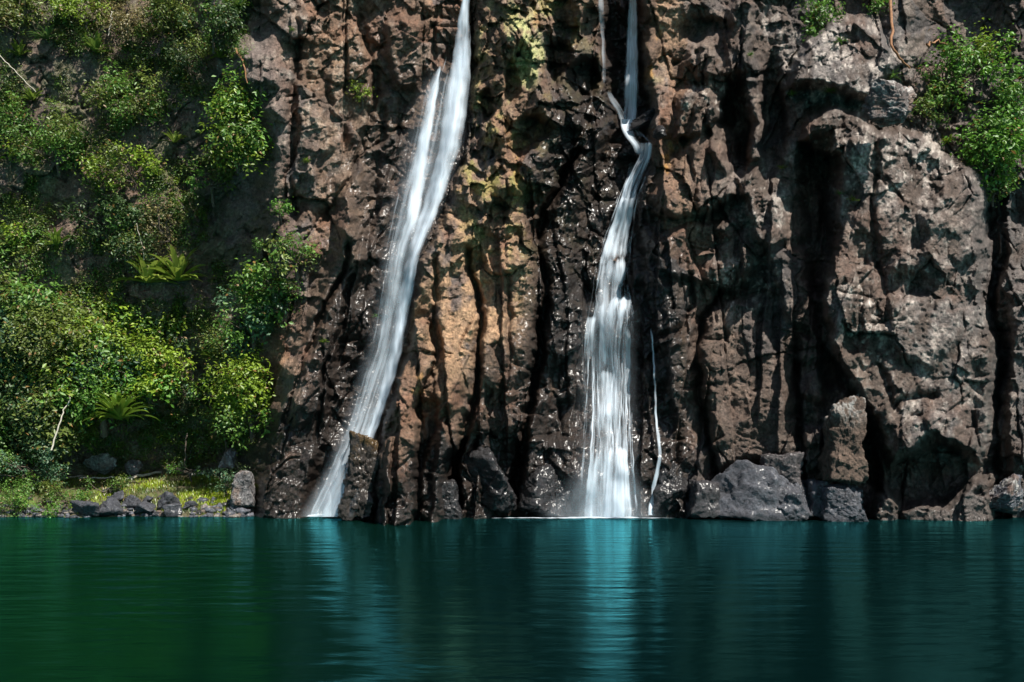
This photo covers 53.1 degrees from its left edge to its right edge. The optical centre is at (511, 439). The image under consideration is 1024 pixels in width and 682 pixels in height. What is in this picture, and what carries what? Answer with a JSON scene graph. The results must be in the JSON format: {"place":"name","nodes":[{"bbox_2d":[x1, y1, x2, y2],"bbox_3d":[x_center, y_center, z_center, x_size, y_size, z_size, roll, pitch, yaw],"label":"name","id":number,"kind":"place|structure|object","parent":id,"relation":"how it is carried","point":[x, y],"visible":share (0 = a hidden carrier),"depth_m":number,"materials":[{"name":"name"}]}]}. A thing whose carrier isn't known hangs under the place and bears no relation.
{"place":"outdoors","nodes":[
{"label":"outdoors","id":0,"kind":"place"},
{"bbox_2d":[0,468,251,516],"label":"bank","id":1,"kind":"structure","parent":0,"point":[71,487],"depth_m":42.74,"materials":[{"name":"plant"}]},
{"bbox_2d":[0,359,32,480],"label":"tree","id":2,"kind":"object","parent":1,"relation":"on","point":[3,423],"visible":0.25,"depth_m":42.87,"materials":[{"name":"green plant"}]},
{"bbox_2d":[0,477,39,517],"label":"bush","id":3,"kind":"object","parent":1,"relation":"on","point":[18,494],"visible":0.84,"depth_m":39.56,"materials":[{"name":"green plant"}]},
{"bbox_2d":[0,438,73,493],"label":"bush","id":4,"kind":"object","parent":1,"relation":"on","point":[6,460],"visible":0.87,"depth_m":41.62,"materials":[{"name":"green plant"}]},
{"bbox_2d":[34,499,66,517],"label":"bush","id":5,"kind":"object","parent":1,"relation":"on","point":[45,512],"visible":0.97,"depth_m":39.32,"materials":[{"name":"green plant"}]},
{"bbox_2d":[36,476,96,507],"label":"bush","id":6,"kind":"object","parent":1,"relation":"on","point":[80,495],"visible":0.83,"depth_m":40.07,"materials":[{"name":"green plant"}]},
{"bbox_2d":[70,500,100,516],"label":"shore rock","id":7,"kind":"object","parent":1,"relation":"on","point":[87,508],"visible":1,"depth_m":39.21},
{"bbox_2d":[79,476,114,478],"bbox_3d":[-18.137,1.677,44.707,1.469,0.144,0.129,0,0,-21],"label":"driftwood","id":8,"kind":"object","parent":1,"relation":"on","point":[98,477],"visible":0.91,"depth_m":44.69,"materials":[{"name":"grey wood"}]},
{"bbox_2d":[82,452,116,474],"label":"boulder","id":9,"kind":"object","parent":1,"relation":"on","point":[103,463],"visible":0.99,"depth_m":45.35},
{"bbox_2d":[81,472,130,495],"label":"bush","id":10,"kind":"object","parent":1,"relation":"on","point":[117,484],"visible":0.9,"depth_m":41.46,"materials":[{"name":"green plant"}]},
{"bbox_2d":[99,497,122,516],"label":"shore rock","id":11,"kind":"object","parent":1,"relation":"on","point":[110,506],"visible":1,"depth_m":39.51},
{"bbox_2d":[111,490,123,499],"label":"shore rock","id":12,"kind":"object","parent":1,"relation":"on","point":[119,495],"visible":0.8,"depth_m":40.64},
{"bbox_2d":[0,495,254,517],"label":"gravel","id":13,"kind":"structure","parent":1,"relation":"on","point":[234,511],"depth_m":39.70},
{"bbox_2d":[121,494,140,507],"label":"shore rock","id":14,"kind":"object","parent":1,"relation":"on","point":[130,500],"visible":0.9,"depth_m":40.40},
{"bbox_2d":[124,459,142,475],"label":"boulder","id":15,"kind":"object","parent":1,"relation":"on","point":[132,467],"visible":1,"depth_m":44.81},
{"bbox_2d":[127,471,161,479],"bbox_3d":[-15.851,1.525,45.703,0.167,0.460,3.414,0,0,24],"label":"driftwood","id":16,"kind":"object","parent":1,"relation":"on","point":[144,475],"visible":0.65,"depth_m":44.95,"materials":[{"name":"grey wood"}]},
{"bbox_2d":[134,501,155,512],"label":"shore rock","id":17,"kind":"object","parent":1,"relation":"on","point":[144,507],"visible":1,"depth_m":39.73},
{"bbox_2d":[157,491,180,509],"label":"shore rock","id":18,"kind":"object","parent":1,"relation":"on","point":[167,497],"visible":0.81,"depth_m":40.22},
{"bbox_2d":[162,503,182,516],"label":"shore rock","id":19,"kind":"object","parent":1,"relation":"on","point":[173,510],"visible":1,"depth_m":39.50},
{"bbox_2d":[163,461,214,481],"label":"bush","id":20,"kind":"object","parent":1,"relation":"on","point":[183,471],"visible":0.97,"depth_m":43.65,"materials":[{"name":"green plant"}]},
{"bbox_2d":[183,501,197,508],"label":"shore rock","id":21,"kind":"object","parent":1,"relation":"on","point":[187,504],"visible":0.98,"depth_m":39.91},
{"bbox_2d":[198,462,249,496],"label":"bush","id":22,"kind":"object","parent":1,"relation":"on","point":[226,482],"visible":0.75,"depth_m":40.90,"materials":[{"name":"green plant"}]},
{"bbox_2d":[230,470,255,507],"bbox_3d":[-10.482,2.045,40.225,0.941,1.658,1.468,0,0,0],"label":"rock block","id":23,"kind":"object","parent":1,"relation":"on","point":[243,493],"visible":0.91,"depth_m":39.70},
{"bbox_2d":[0,0,1023,525],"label":"cliff","id":24,"kind":"structure","parent":0,"point":[772,306],"depth_m":40.88,"materials":[{"name":"stone"}]},
{"bbox_2d":[0,215,35,250],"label":"shrub","id":25,"kind":"object","parent":24,"relation":"on","point":[13,234],"visible":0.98,"depth_m":43.10,"materials":[{"name":"green plant"}]},
{"bbox_2d":[8,38,31,56],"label":"strap plant","id":26,"kind":"object","parent":24,"relation":"on","point":[18,49],"visible":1,"depth_m":43.98,"materials":[{"name":"green plant"}]},
{"bbox_2d":[0,91,45,161],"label":"shrub","id":27,"kind":"object","parent":24,"relation":"on","point":[3,128],"visible":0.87,"depth_m":43.38,"materials":[{"name":"green plant"}]},
{"bbox_2d":[0,0,48,49],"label":"shrub","id":28,"kind":"object","parent":24,"relation":"on","point":[18,17],"visible":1,"depth_m":43.75,"materials":[{"name":"green plant"}]},
{"bbox_2d":[17,86,48,100],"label":"strap plant","id":29,"kind":"object","parent":24,"relation":"on","point":[31,95],"visible":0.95,"depth_m":43.93,"materials":[{"name":"green plant"}]},
{"bbox_2d":[0,280,70,419],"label":"tree","id":30,"kind":"object","parent":24,"relation":"on","point":[2,356],"visible":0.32,"depth_m":42.66,"materials":[{"name":"green plant"}]},
{"bbox_2d":[28,22,61,41],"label":"strap plant","id":31,"kind":"object","parent":24,"relation":"on","point":[46,33],"visible":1,"depth_m":43.59,"materials":[{"name":"green plant"}]},
{"bbox_2d":[1,104,99,176],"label":"shrub","id":32,"kind":"object","parent":24,"relation":"on","point":[54,133],"visible":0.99,"depth_m":42.74,"materials":[{"name":"green plant"}]},
{"bbox_2d":[35,227,74,245],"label":"strap plant","id":33,"kind":"object","parent":24,"relation":"on","point":[55,237],"visible":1,"depth_m":42.91,"materials":[{"name":"green plant"}]},
{"bbox_2d":[0,369,117,474],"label":"tree","id":34,"kind":"object","parent":24,"relation":"on","point":[34,417],"visible":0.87,"depth_m":41.87,"materials":[{"name":"green plant"}]},
{"bbox_2d":[0,229,117,343],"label":"tree","id":35,"kind":"object","parent":24,"relation":"on","point":[17,286],"visible":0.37,"depth_m":42.98,"materials":[{"name":"green plant"}]},
{"bbox_2d":[51,397,69,449],"bbox_3d":[-18.075,-0.620,41.019,0.779,2.145,0.135,0,0,-41],"label":"dead stick","id":36,"kind":"object","parent":24,"relation":"on","point":[58,425],"visible":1,"depth_m":40.92,"materials":[{"name":"brown wood"}]},
{"bbox_2d":[0,283,140,429],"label":"tree","id":37,"kind":"object","parent":24,"relation":"on","point":[65,328],"visible":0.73,"depth_m":41.91,"materials":[{"name":"green plant"}]},
{"bbox_2d":[40,0,118,34],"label":"shrub","id":38,"kind":"object","parent":24,"relation":"on","point":[70,7],"visible":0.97,"depth_m":43.69,"materials":[{"name":"green plant"}]},
{"bbox_2d":[15,332,157,436],"bbox_3d":[-18.167,-2.257,42.791,6.110,4.441,4.445,0,0,0],"label":"tree","id":39,"kind":"object","parent":24,"relation":"on","point":[84,398],"visible":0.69,"depth_m":42.01,"materials":[{"name":"green plant"}]},
{"bbox_2d":[82,30,112,53],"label":"strap plant","id":40,"kind":"object","parent":24,"relation":"on","point":[93,45],"visible":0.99,"depth_m":43.54,"materials":[{"name":"green plant"}]},
{"bbox_2d":[55,189,147,248],"bbox_3d":[-17.186,-9.450,42.912,3.885,2.677,2.683,0,0,0],"label":"shrub","id":41,"kind":"object","parent":24,"relation":"on","point":[115,209],"visible":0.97,"depth_m":42.76,"materials":[{"name":"green plant"}]},
{"bbox_2d":[82,0,156,52],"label":"shrub","id":42,"kind":"object","parent":24,"relation":"on","point":[131,29],"visible":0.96,"depth_m":43.50,"materials":[{"name":"green plant"}]},
{"bbox_2d":[82,389,159,422],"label":"fern","id":43,"kind":"object","parent":24,"relation":"on","point":[118,407],"visible":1,"depth_m":41.68,"materials":[{"name":"green plant"}]},
{"bbox_2d":[71,134,173,195],"bbox_3d":[-16.322,-11.379,42.768,4.126,2.746,2.925,0,0,0],"label":"shrub","id":44,"kind":"object","parent":24,"relation":"on","point":[95,165],"visible":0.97,"depth_m":42.79,"materials":[{"name":"green plant"}]},
{"bbox_2d":[75,57,173,137],"bbox_3d":[-16.335,-14.408,42.771,3.985,3.720,3.530,0,0,0],"label":"shrub","id":45,"kind":"object","parent":24,"relation":"on","point":[118,86],"visible":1,"depth_m":42.89,"materials":[{"name":"green plant"}]},
{"bbox_2d":[101,226,158,275],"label":"shrub","id":46,"kind":"object","parent":24,"relation":"on","point":[128,252],"visible":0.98,"depth_m":42.58,"materials":[{"name":"green plant"}]},
{"bbox_2d":[67,286,207,392],"bbox_3d":[-15.982,-4.165,43.661,6.028,4.882,5.024,0,0,0],"label":"tree","id":47,"kind":"object","parent":24,"relation":"on","point":[141,325],"visible":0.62,"depth_m":43.11,"materials":[{"name":"green plant"}]},
{"bbox_2d":[90,330,199,414],"bbox_3d":[-15.587,-2.862,43.151,4.621,3.709,2.993,0,0,0],"label":"shrub","id":48,"kind":"object","parent":24,"relation":"on","point":[147,383],"visible":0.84,"depth_m":42.78,"materials":[{"name":"green plant"}]},
{"bbox_2d":[111,251,179,285],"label":"strap plant","id":49,"kind":"object","parent":24,"relation":"on","point":[146,275],"visible":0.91,"depth_m":42.77,"materials":[{"name":"green plant"}]},
{"bbox_2d":[0,0,300,473],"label":"undergrowth","id":50,"kind":"object","parent":24,"relation":"on","point":[192,317],"visible":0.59,"depth_m":43.77,"materials":[{"name":"green plant"}]},
{"bbox_2d":[129,202,184,254],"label":"shrub","id":51,"kind":"object","parent":24,"relation":"on","point":[165,233],"visible":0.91,"depth_m":43.02,"materials":[{"name":"green plant"}]},
{"bbox_2d":[138,0,197,51],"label":"shrub","id":52,"kind":"object","parent":24,"relation":"on","point":[162,21],"visible":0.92,"depth_m":43.31,"materials":[{"name":"green plant"}]},
{"bbox_2d":[135,311,201,368],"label":"shrub","id":53,"kind":"object","parent":24,"relation":"on","point":[185,342],"visible":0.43,"depth_m":43.58,"materials":[{"name":"green plant"}]},
{"bbox_2d":[160,127,186,143],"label":"strap plant","id":54,"kind":"object","parent":24,"relation":"on","point":[174,137],"visible":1,"depth_m":43.19,"materials":[{"name":"green plant"}]},
{"bbox_2d":[141,245,206,281],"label":"strap plant","id":55,"kind":"object","parent":24,"relation":"on","point":[177,267],"visible":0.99,"depth_m":42.70,"materials":[{"name":"green plant"}]},
{"bbox_2d":[164,287,199,335],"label":"shrub","id":56,"kind":"object","parent":24,"relation":"on","point":[174,324],"visible":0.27,"depth_m":43.73,"materials":[{"name":"green plant"}]},
{"bbox_2d":[183,433,187,466],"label":"trunk stem","id":57,"kind":"object","parent":24,"relation":"attached to","point":[185,449],"visible":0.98,"depth_m":44.49,"materials":[{"name":"brown plant"}]},
{"bbox_2d":[160,27,215,89],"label":"shrub","id":58,"kind":"object","parent":24,"relation":"on","point":[185,63],"visible":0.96,"depth_m":42.81,"materials":[{"name":"green plant"}]},
{"bbox_2d":[183,369,218,408],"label":"shrub","id":59,"kind":"object","parent":24,"relation":"on","point":[190,391],"visible":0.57,"depth_m":44.15,"materials":[{"name":"green plant"}]},
{"bbox_2d":[174,146,240,206],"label":"shrub","id":60,"kind":"object","parent":24,"relation":"on","point":[217,172],"visible":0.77,"depth_m":43.36,"materials":[{"name":"green plant"}]},
{"bbox_2d":[171,0,248,60],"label":"shrub","id":61,"kind":"object","parent":24,"relation":"on","point":[222,18],"visible":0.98,"depth_m":41.46,"materials":[{"name":"green plant"}]},
{"bbox_2d":[198,344,227,357],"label":"strap plant","id":62,"kind":"object","parent":24,"relation":"on","point":[206,354],"visible":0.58,"depth_m":43.71,"materials":[{"name":"green plant"}]},
{"bbox_2d":[209,44,228,57],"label":"strap plant","id":63,"kind":"object","parent":24,"relation":"on","point":[220,53],"visible":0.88,"depth_m":42.42,"materials":[{"name":"green plant"}]},
{"bbox_2d":[191,405,249,454],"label":"shrub","id":64,"kind":"object","parent":24,"relation":"on","point":[222,440],"visible":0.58,"depth_m":43.62,"materials":[{"name":"green plant"}]},
{"bbox_2d":[190,317,259,374],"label":"shrub","id":65,"kind":"object","parent":24,"relation":"on","point":[229,349],"visible":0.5,"depth_m":42.72,"materials":[{"name":"green plant"}]},
{"bbox_2d":[218,447,237,468],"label":"boulder","id":66,"kind":"object","parent":24,"relation":"on","point":[228,460],"visible":0.96,"depth_m":43.26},
{"bbox_2d":[188,338,275,449],"bbox_3d":[-10.919,-1.832,41.312,4.043,4.506,3.611,0,0,0],"label":"shrub","id":67,"kind":"object","parent":24,"relation":"on","point":[237,393],"visible":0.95,"depth_m":40.78,"materials":[{"name":"green plant"}]},
{"bbox_2d":[193,60,274,181],"bbox_3d":[-10.998,-12.815,41.461,3.570,5.007,3.997,0,0,0],"label":"shrub","id":68,"kind":"object","parent":24,"relation":"on","point":[238,139],"visible":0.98,"depth_m":40.70,"materials":[{"name":"green plant"}]},
{"bbox_2d":[234,48,247,82],"bbox_3d":[-10.916,-15.006,41.103,0.180,1.917,1.641,0,0,-30],"label":"root","id":69,"kind":"object","parent":24,"relation":"attached to","point":[241,58],"visible":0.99,"depth_m":40.54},
{"bbox_2d":[231,0,250,6],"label":"strap plant","id":70,"kind":"object","parent":24,"relation":"on","point":[241,4],"visible":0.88,"depth_m":42.15,"materials":[{"name":"green plant"}]},
{"bbox_2d":[204,275,294,351],"bbox_3d":[-10.381,-5.002,41.161,3.580,3.263,3.074,0,0,0],"label":"shrub","id":71,"kind":"object","parent":24,"relation":"on","point":[258,312],"visible":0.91,"depth_m":40.71,"materials":[{"name":"green plant"}]},
{"bbox_2d":[252,237,267,257],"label":"shrub","id":72,"kind":"object","parent":24,"relation":"on","point":[258,245],"visible":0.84,"depth_m":41.48,"materials":[{"name":"green plant"}]},
{"bbox_2d":[225,255,306,310],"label":"shrub","id":73,"kind":"object","parent":24,"relation":"on","point":[251,272],"visible":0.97,"depth_m":40.30,"materials":[{"name":"green plant"}]},
{"bbox_2d":[266,196,297,223],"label":"shrub","id":74,"kind":"object","parent":24,"relation":"on","point":[283,209],"visible":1,"depth_m":40.60,"materials":[{"name":"green plant"}]},
{"bbox_2d":[260,225,321,280],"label":"shrub","id":75,"kind":"object","parent":24,"relation":"on","point":[286,243],"visible":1,"depth_m":39.59,"materials":[{"name":"green plant"}]},
{"bbox_2d":[345,80,377,106],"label":"shrub","id":76,"kind":"object","parent":24,"relation":"on","point":[360,95],"visible":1,"depth_m":41.84,"materials":[{"name":"green plant"}]},
{"bbox_2d":[308,0,468,516],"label":"waterfall","id":77,"kind":"structure","parent":24,"relation":"on","point":[459,67],"depth_m":40.89,"materials":[{"name":"white liquid"}]},
{"bbox_2d":[459,447,517,512],"bbox_3d":[-0.900,1.562,39.428,2.459,2.561,1.869,0,0,30],"label":"boulder","id":78,"kind":"object","parent":24,"relation":"on","point":[498,495],"visible":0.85,"depth_m":38.69,"materials":[{"name":"stone"}]},
{"bbox_2d":[517,464,571,517],"bbox_3d":[1.243,2.026,39.711,2.118,2.285,2.410,0,0,0],"label":"boulder","id":79,"kind":"object","parent":24,"relation":"on","point":[542,492],"visible":0.94,"depth_m":39.04,"materials":[{"name":"stone"}]},
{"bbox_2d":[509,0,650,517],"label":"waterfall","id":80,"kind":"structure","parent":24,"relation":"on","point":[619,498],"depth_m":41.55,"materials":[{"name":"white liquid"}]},
{"bbox_2d":[618,144,635,161],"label":"boulder","id":81,"kind":"object","parent":24,"relation":"on","point":[626,153],"visible":1,"depth_m":43.01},
{"bbox_2d":[629,108,655,130],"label":"boulder","id":82,"kind":"object","parent":24,"relation":"on","point":[642,121],"visible":0.73,"depth_m":42.14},
{"bbox_2d":[649,336,659,514],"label":"waterfall","id":83,"kind":"structure","parent":24,"relation":"on","point":[653,488],"depth_m":39.01,"materials":[{"name":"white liquid"}]},
{"bbox_2d":[653,125,666,139],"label":"boulder","id":84,"kind":"object","parent":24,"relation":"on","point":[659,131],"visible":1,"depth_m":40.49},
{"bbox_2d":[686,479,724,518],"bbox_3d":[7.348,2.319,39.002,1.479,1.594,1.753,0,0,0],"label":"boulder","id":85,"kind":"object","parent":24,"relation":"on","point":[704,496],"visible":0.97,"depth_m":38.31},
{"bbox_2d":[685,460,788,520],"bbox_3d":[8.827,2.188,38.737,3.425,2.847,3.228,0,0,-34],"label":"boulder","id":86,"kind":"object","parent":24,"relation":"on","point":[750,491],"visible":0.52,"depth_m":38.01,"materials":[{"name":"stone"}]},
{"bbox_2d":[760,452,803,485],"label":"boulder","id":87,"kind":"object","parent":24,"relation":"on","point":[788,466],"visible":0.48,"depth_m":38.55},
{"bbox_2d":[794,0,845,42],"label":"shrub","id":88,"kind":"object","parent":24,"relation":"on","point":[821,23],"visible":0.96,"depth_m":42.06,"materials":[{"name":"green plant"}]},
{"bbox_2d":[834,36,848,43],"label":"grass tuft","id":89,"kind":"object","parent":24,"relation":"on","point":[840,39],"visible":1,"depth_m":40.60,"materials":[{"name":"green plant"}]},
{"bbox_2d":[862,0,894,15],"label":"shrub","id":90,"kind":"object","parent":24,"relation":"on","point":[878,3],"visible":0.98,"depth_m":42.12,"materials":[{"name":"green plant"}]},
{"bbox_2d":[862,78,916,127],"bbox_3d":[14.041,-12.349,37.850,1.868,1.908,2.184,0,0,37],"label":"boulder","id":91,"kind":"object","parent":24,"relation":"on","point":[888,103],"visible":1,"depth_m":37.12,"materials":[{"name":"stone"}]},
{"bbox_2d":[887,69,902,80],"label":"grass tuft","id":92,"kind":"object","parent":24,"relation":"on","point":[893,75],"visible":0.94,"depth_m":40.91,"materials":[{"name":"green plant"}]},
{"bbox_2d":[889,0,910,68],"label":"root","id":93,"kind":"object","parent":24,"relation":"attached to","point":[892,33],"visible":1,"depth_m":41.47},
{"bbox_2d":[907,77,954,129],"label":"shrub","id":94,"kind":"object","parent":24,"relation":"on","point":[928,103],"visible":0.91,"depth_m":41.66,"materials":[{"name":"green plant"}]},
{"bbox_2d":[940,135,955,144],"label":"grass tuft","id":95,"kind":"object","parent":24,"relation":"on","point":[946,140],"visible":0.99,"depth_m":42.05,"materials":[{"name":"green plant"}]},
{"bbox_2d":[913,24,996,116],"bbox_3d":[17.852,-15.081,42.013,2.824,3.841,2.750,0,0,-32],"label":"shrub","id":96,"kind":"object","parent":24,"relation":"on","point":[951,64],"visible":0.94,"depth_m":41.86,"materials":[{"name":"green plant"}]},
{"bbox_2d":[926,39,954,48],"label":"branch","id":97,"kind":"object","parent":96,"relation":"on","point":[930,42],"visible":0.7,"depth_m":42.20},
{"bbox_2d":[940,17,1020,84],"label":"shrub","id":98,"kind":"object","parent":24,"relation":"on","point":[986,61],"visible":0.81,"depth_m":42.19,"materials":[{"name":"green plant"}]},
{"bbox_2d":[941,93,1023,204],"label":"shrub","id":99,"kind":"object","parent":24,"relation":"on","point":[987,155],"visible":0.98,"depth_m":40.85,"materials":[{"name":"green plant"}]},
{"bbox_2d":[973,41,1023,141],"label":"shrub","id":100,"kind":"object","parent":24,"relation":"on","point":[1010,93],"visible":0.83,"depth_m":41.34,"materials":[{"name":"green plant"}]},
{"bbox_2d":[982,170,1019,207],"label":"shrub","id":101,"kind":"object","parent":24,"relation":"on","point":[1004,191],"visible":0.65,"depth_m":41.66,"materials":[{"name":"green plant"}]},
{"bbox_2d":[989,473,1023,513],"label":"boulder","id":102,"kind":"object","parent":24,"relation":"on","point":[1006,495],"visible":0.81,"depth_m":38.26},
{"bbox_2d":[0,515,1023,681],"bbox_3d":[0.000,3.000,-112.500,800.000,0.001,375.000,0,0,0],"label":"water","id":103,"kind":"structure","parent":0,"point":[253,599],"depth_m":19.04,"materials":[{"name":"liquid"}]},
{"bbox_2d":[337,430,380,520],"bbox_3d":[-5.642,1.343,38.573,1.799,3.332,2.315,0,0,0],"label":"rock block","id":104,"kind":"object","parent":103,"relation":"on","point":[358,499],"visible":0.83,"depth_m":37.75,"materials":[{"name":"stone"}]},
{"bbox_2d":[442,479,462,518],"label":"boulder","id":105,"kind":"object","parent":103,"relation":"in","point":[452,509],"visible":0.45,"depth_m":38.41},
{"bbox_2d":[653,461,689,515],"bbox_3d":[6.213,1.981,39.466,1.756,2.663,1.820,0,0,0],"label":"boulder","id":106,"kind":"object","parent":103,"relation":"in","point":[669,489],"visible":0.83,"depth_m":38.94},
{"bbox_2d":[777,480,817,520],"bbox_3d":[10.497,2.348,38.534,1.832,1.850,2.278,0,0,36],"label":"boulder","id":107,"kind":"object","parent":103,"relation":"in","point":[794,504],"visible":0.67,"depth_m":37.70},
{"bbox_2d":[803,479,829,516],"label":"boulder","id":108,"kind":"object","parent":103,"relation":"in","point":[814,488],"visible":0.48,"depth_m":38.09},
{"bbox_2d":[818,482,868,521],"bbox_3d":[12.207,2.425,38.048,1.716,1.659,1.974,0,0,0],"label":"boulder","id":109,"kind":"object","parent":103,"relation":"in","point":[842,502],"visible":0.93,"depth_m":37.35,"materials":[{"name":"stone"}]},
{"bbox_2d":[815,394,868,484],"bbox_3d":[12.342,0.055,38.237,1.558,3.416,1.965,0,0,0],"label":"rock column","id":110,"kind":"object","parent":109,"relation":"on","point":[841,458],"visible":0.97,"depth_m":37.47,"materials":[{"name":"stone"}]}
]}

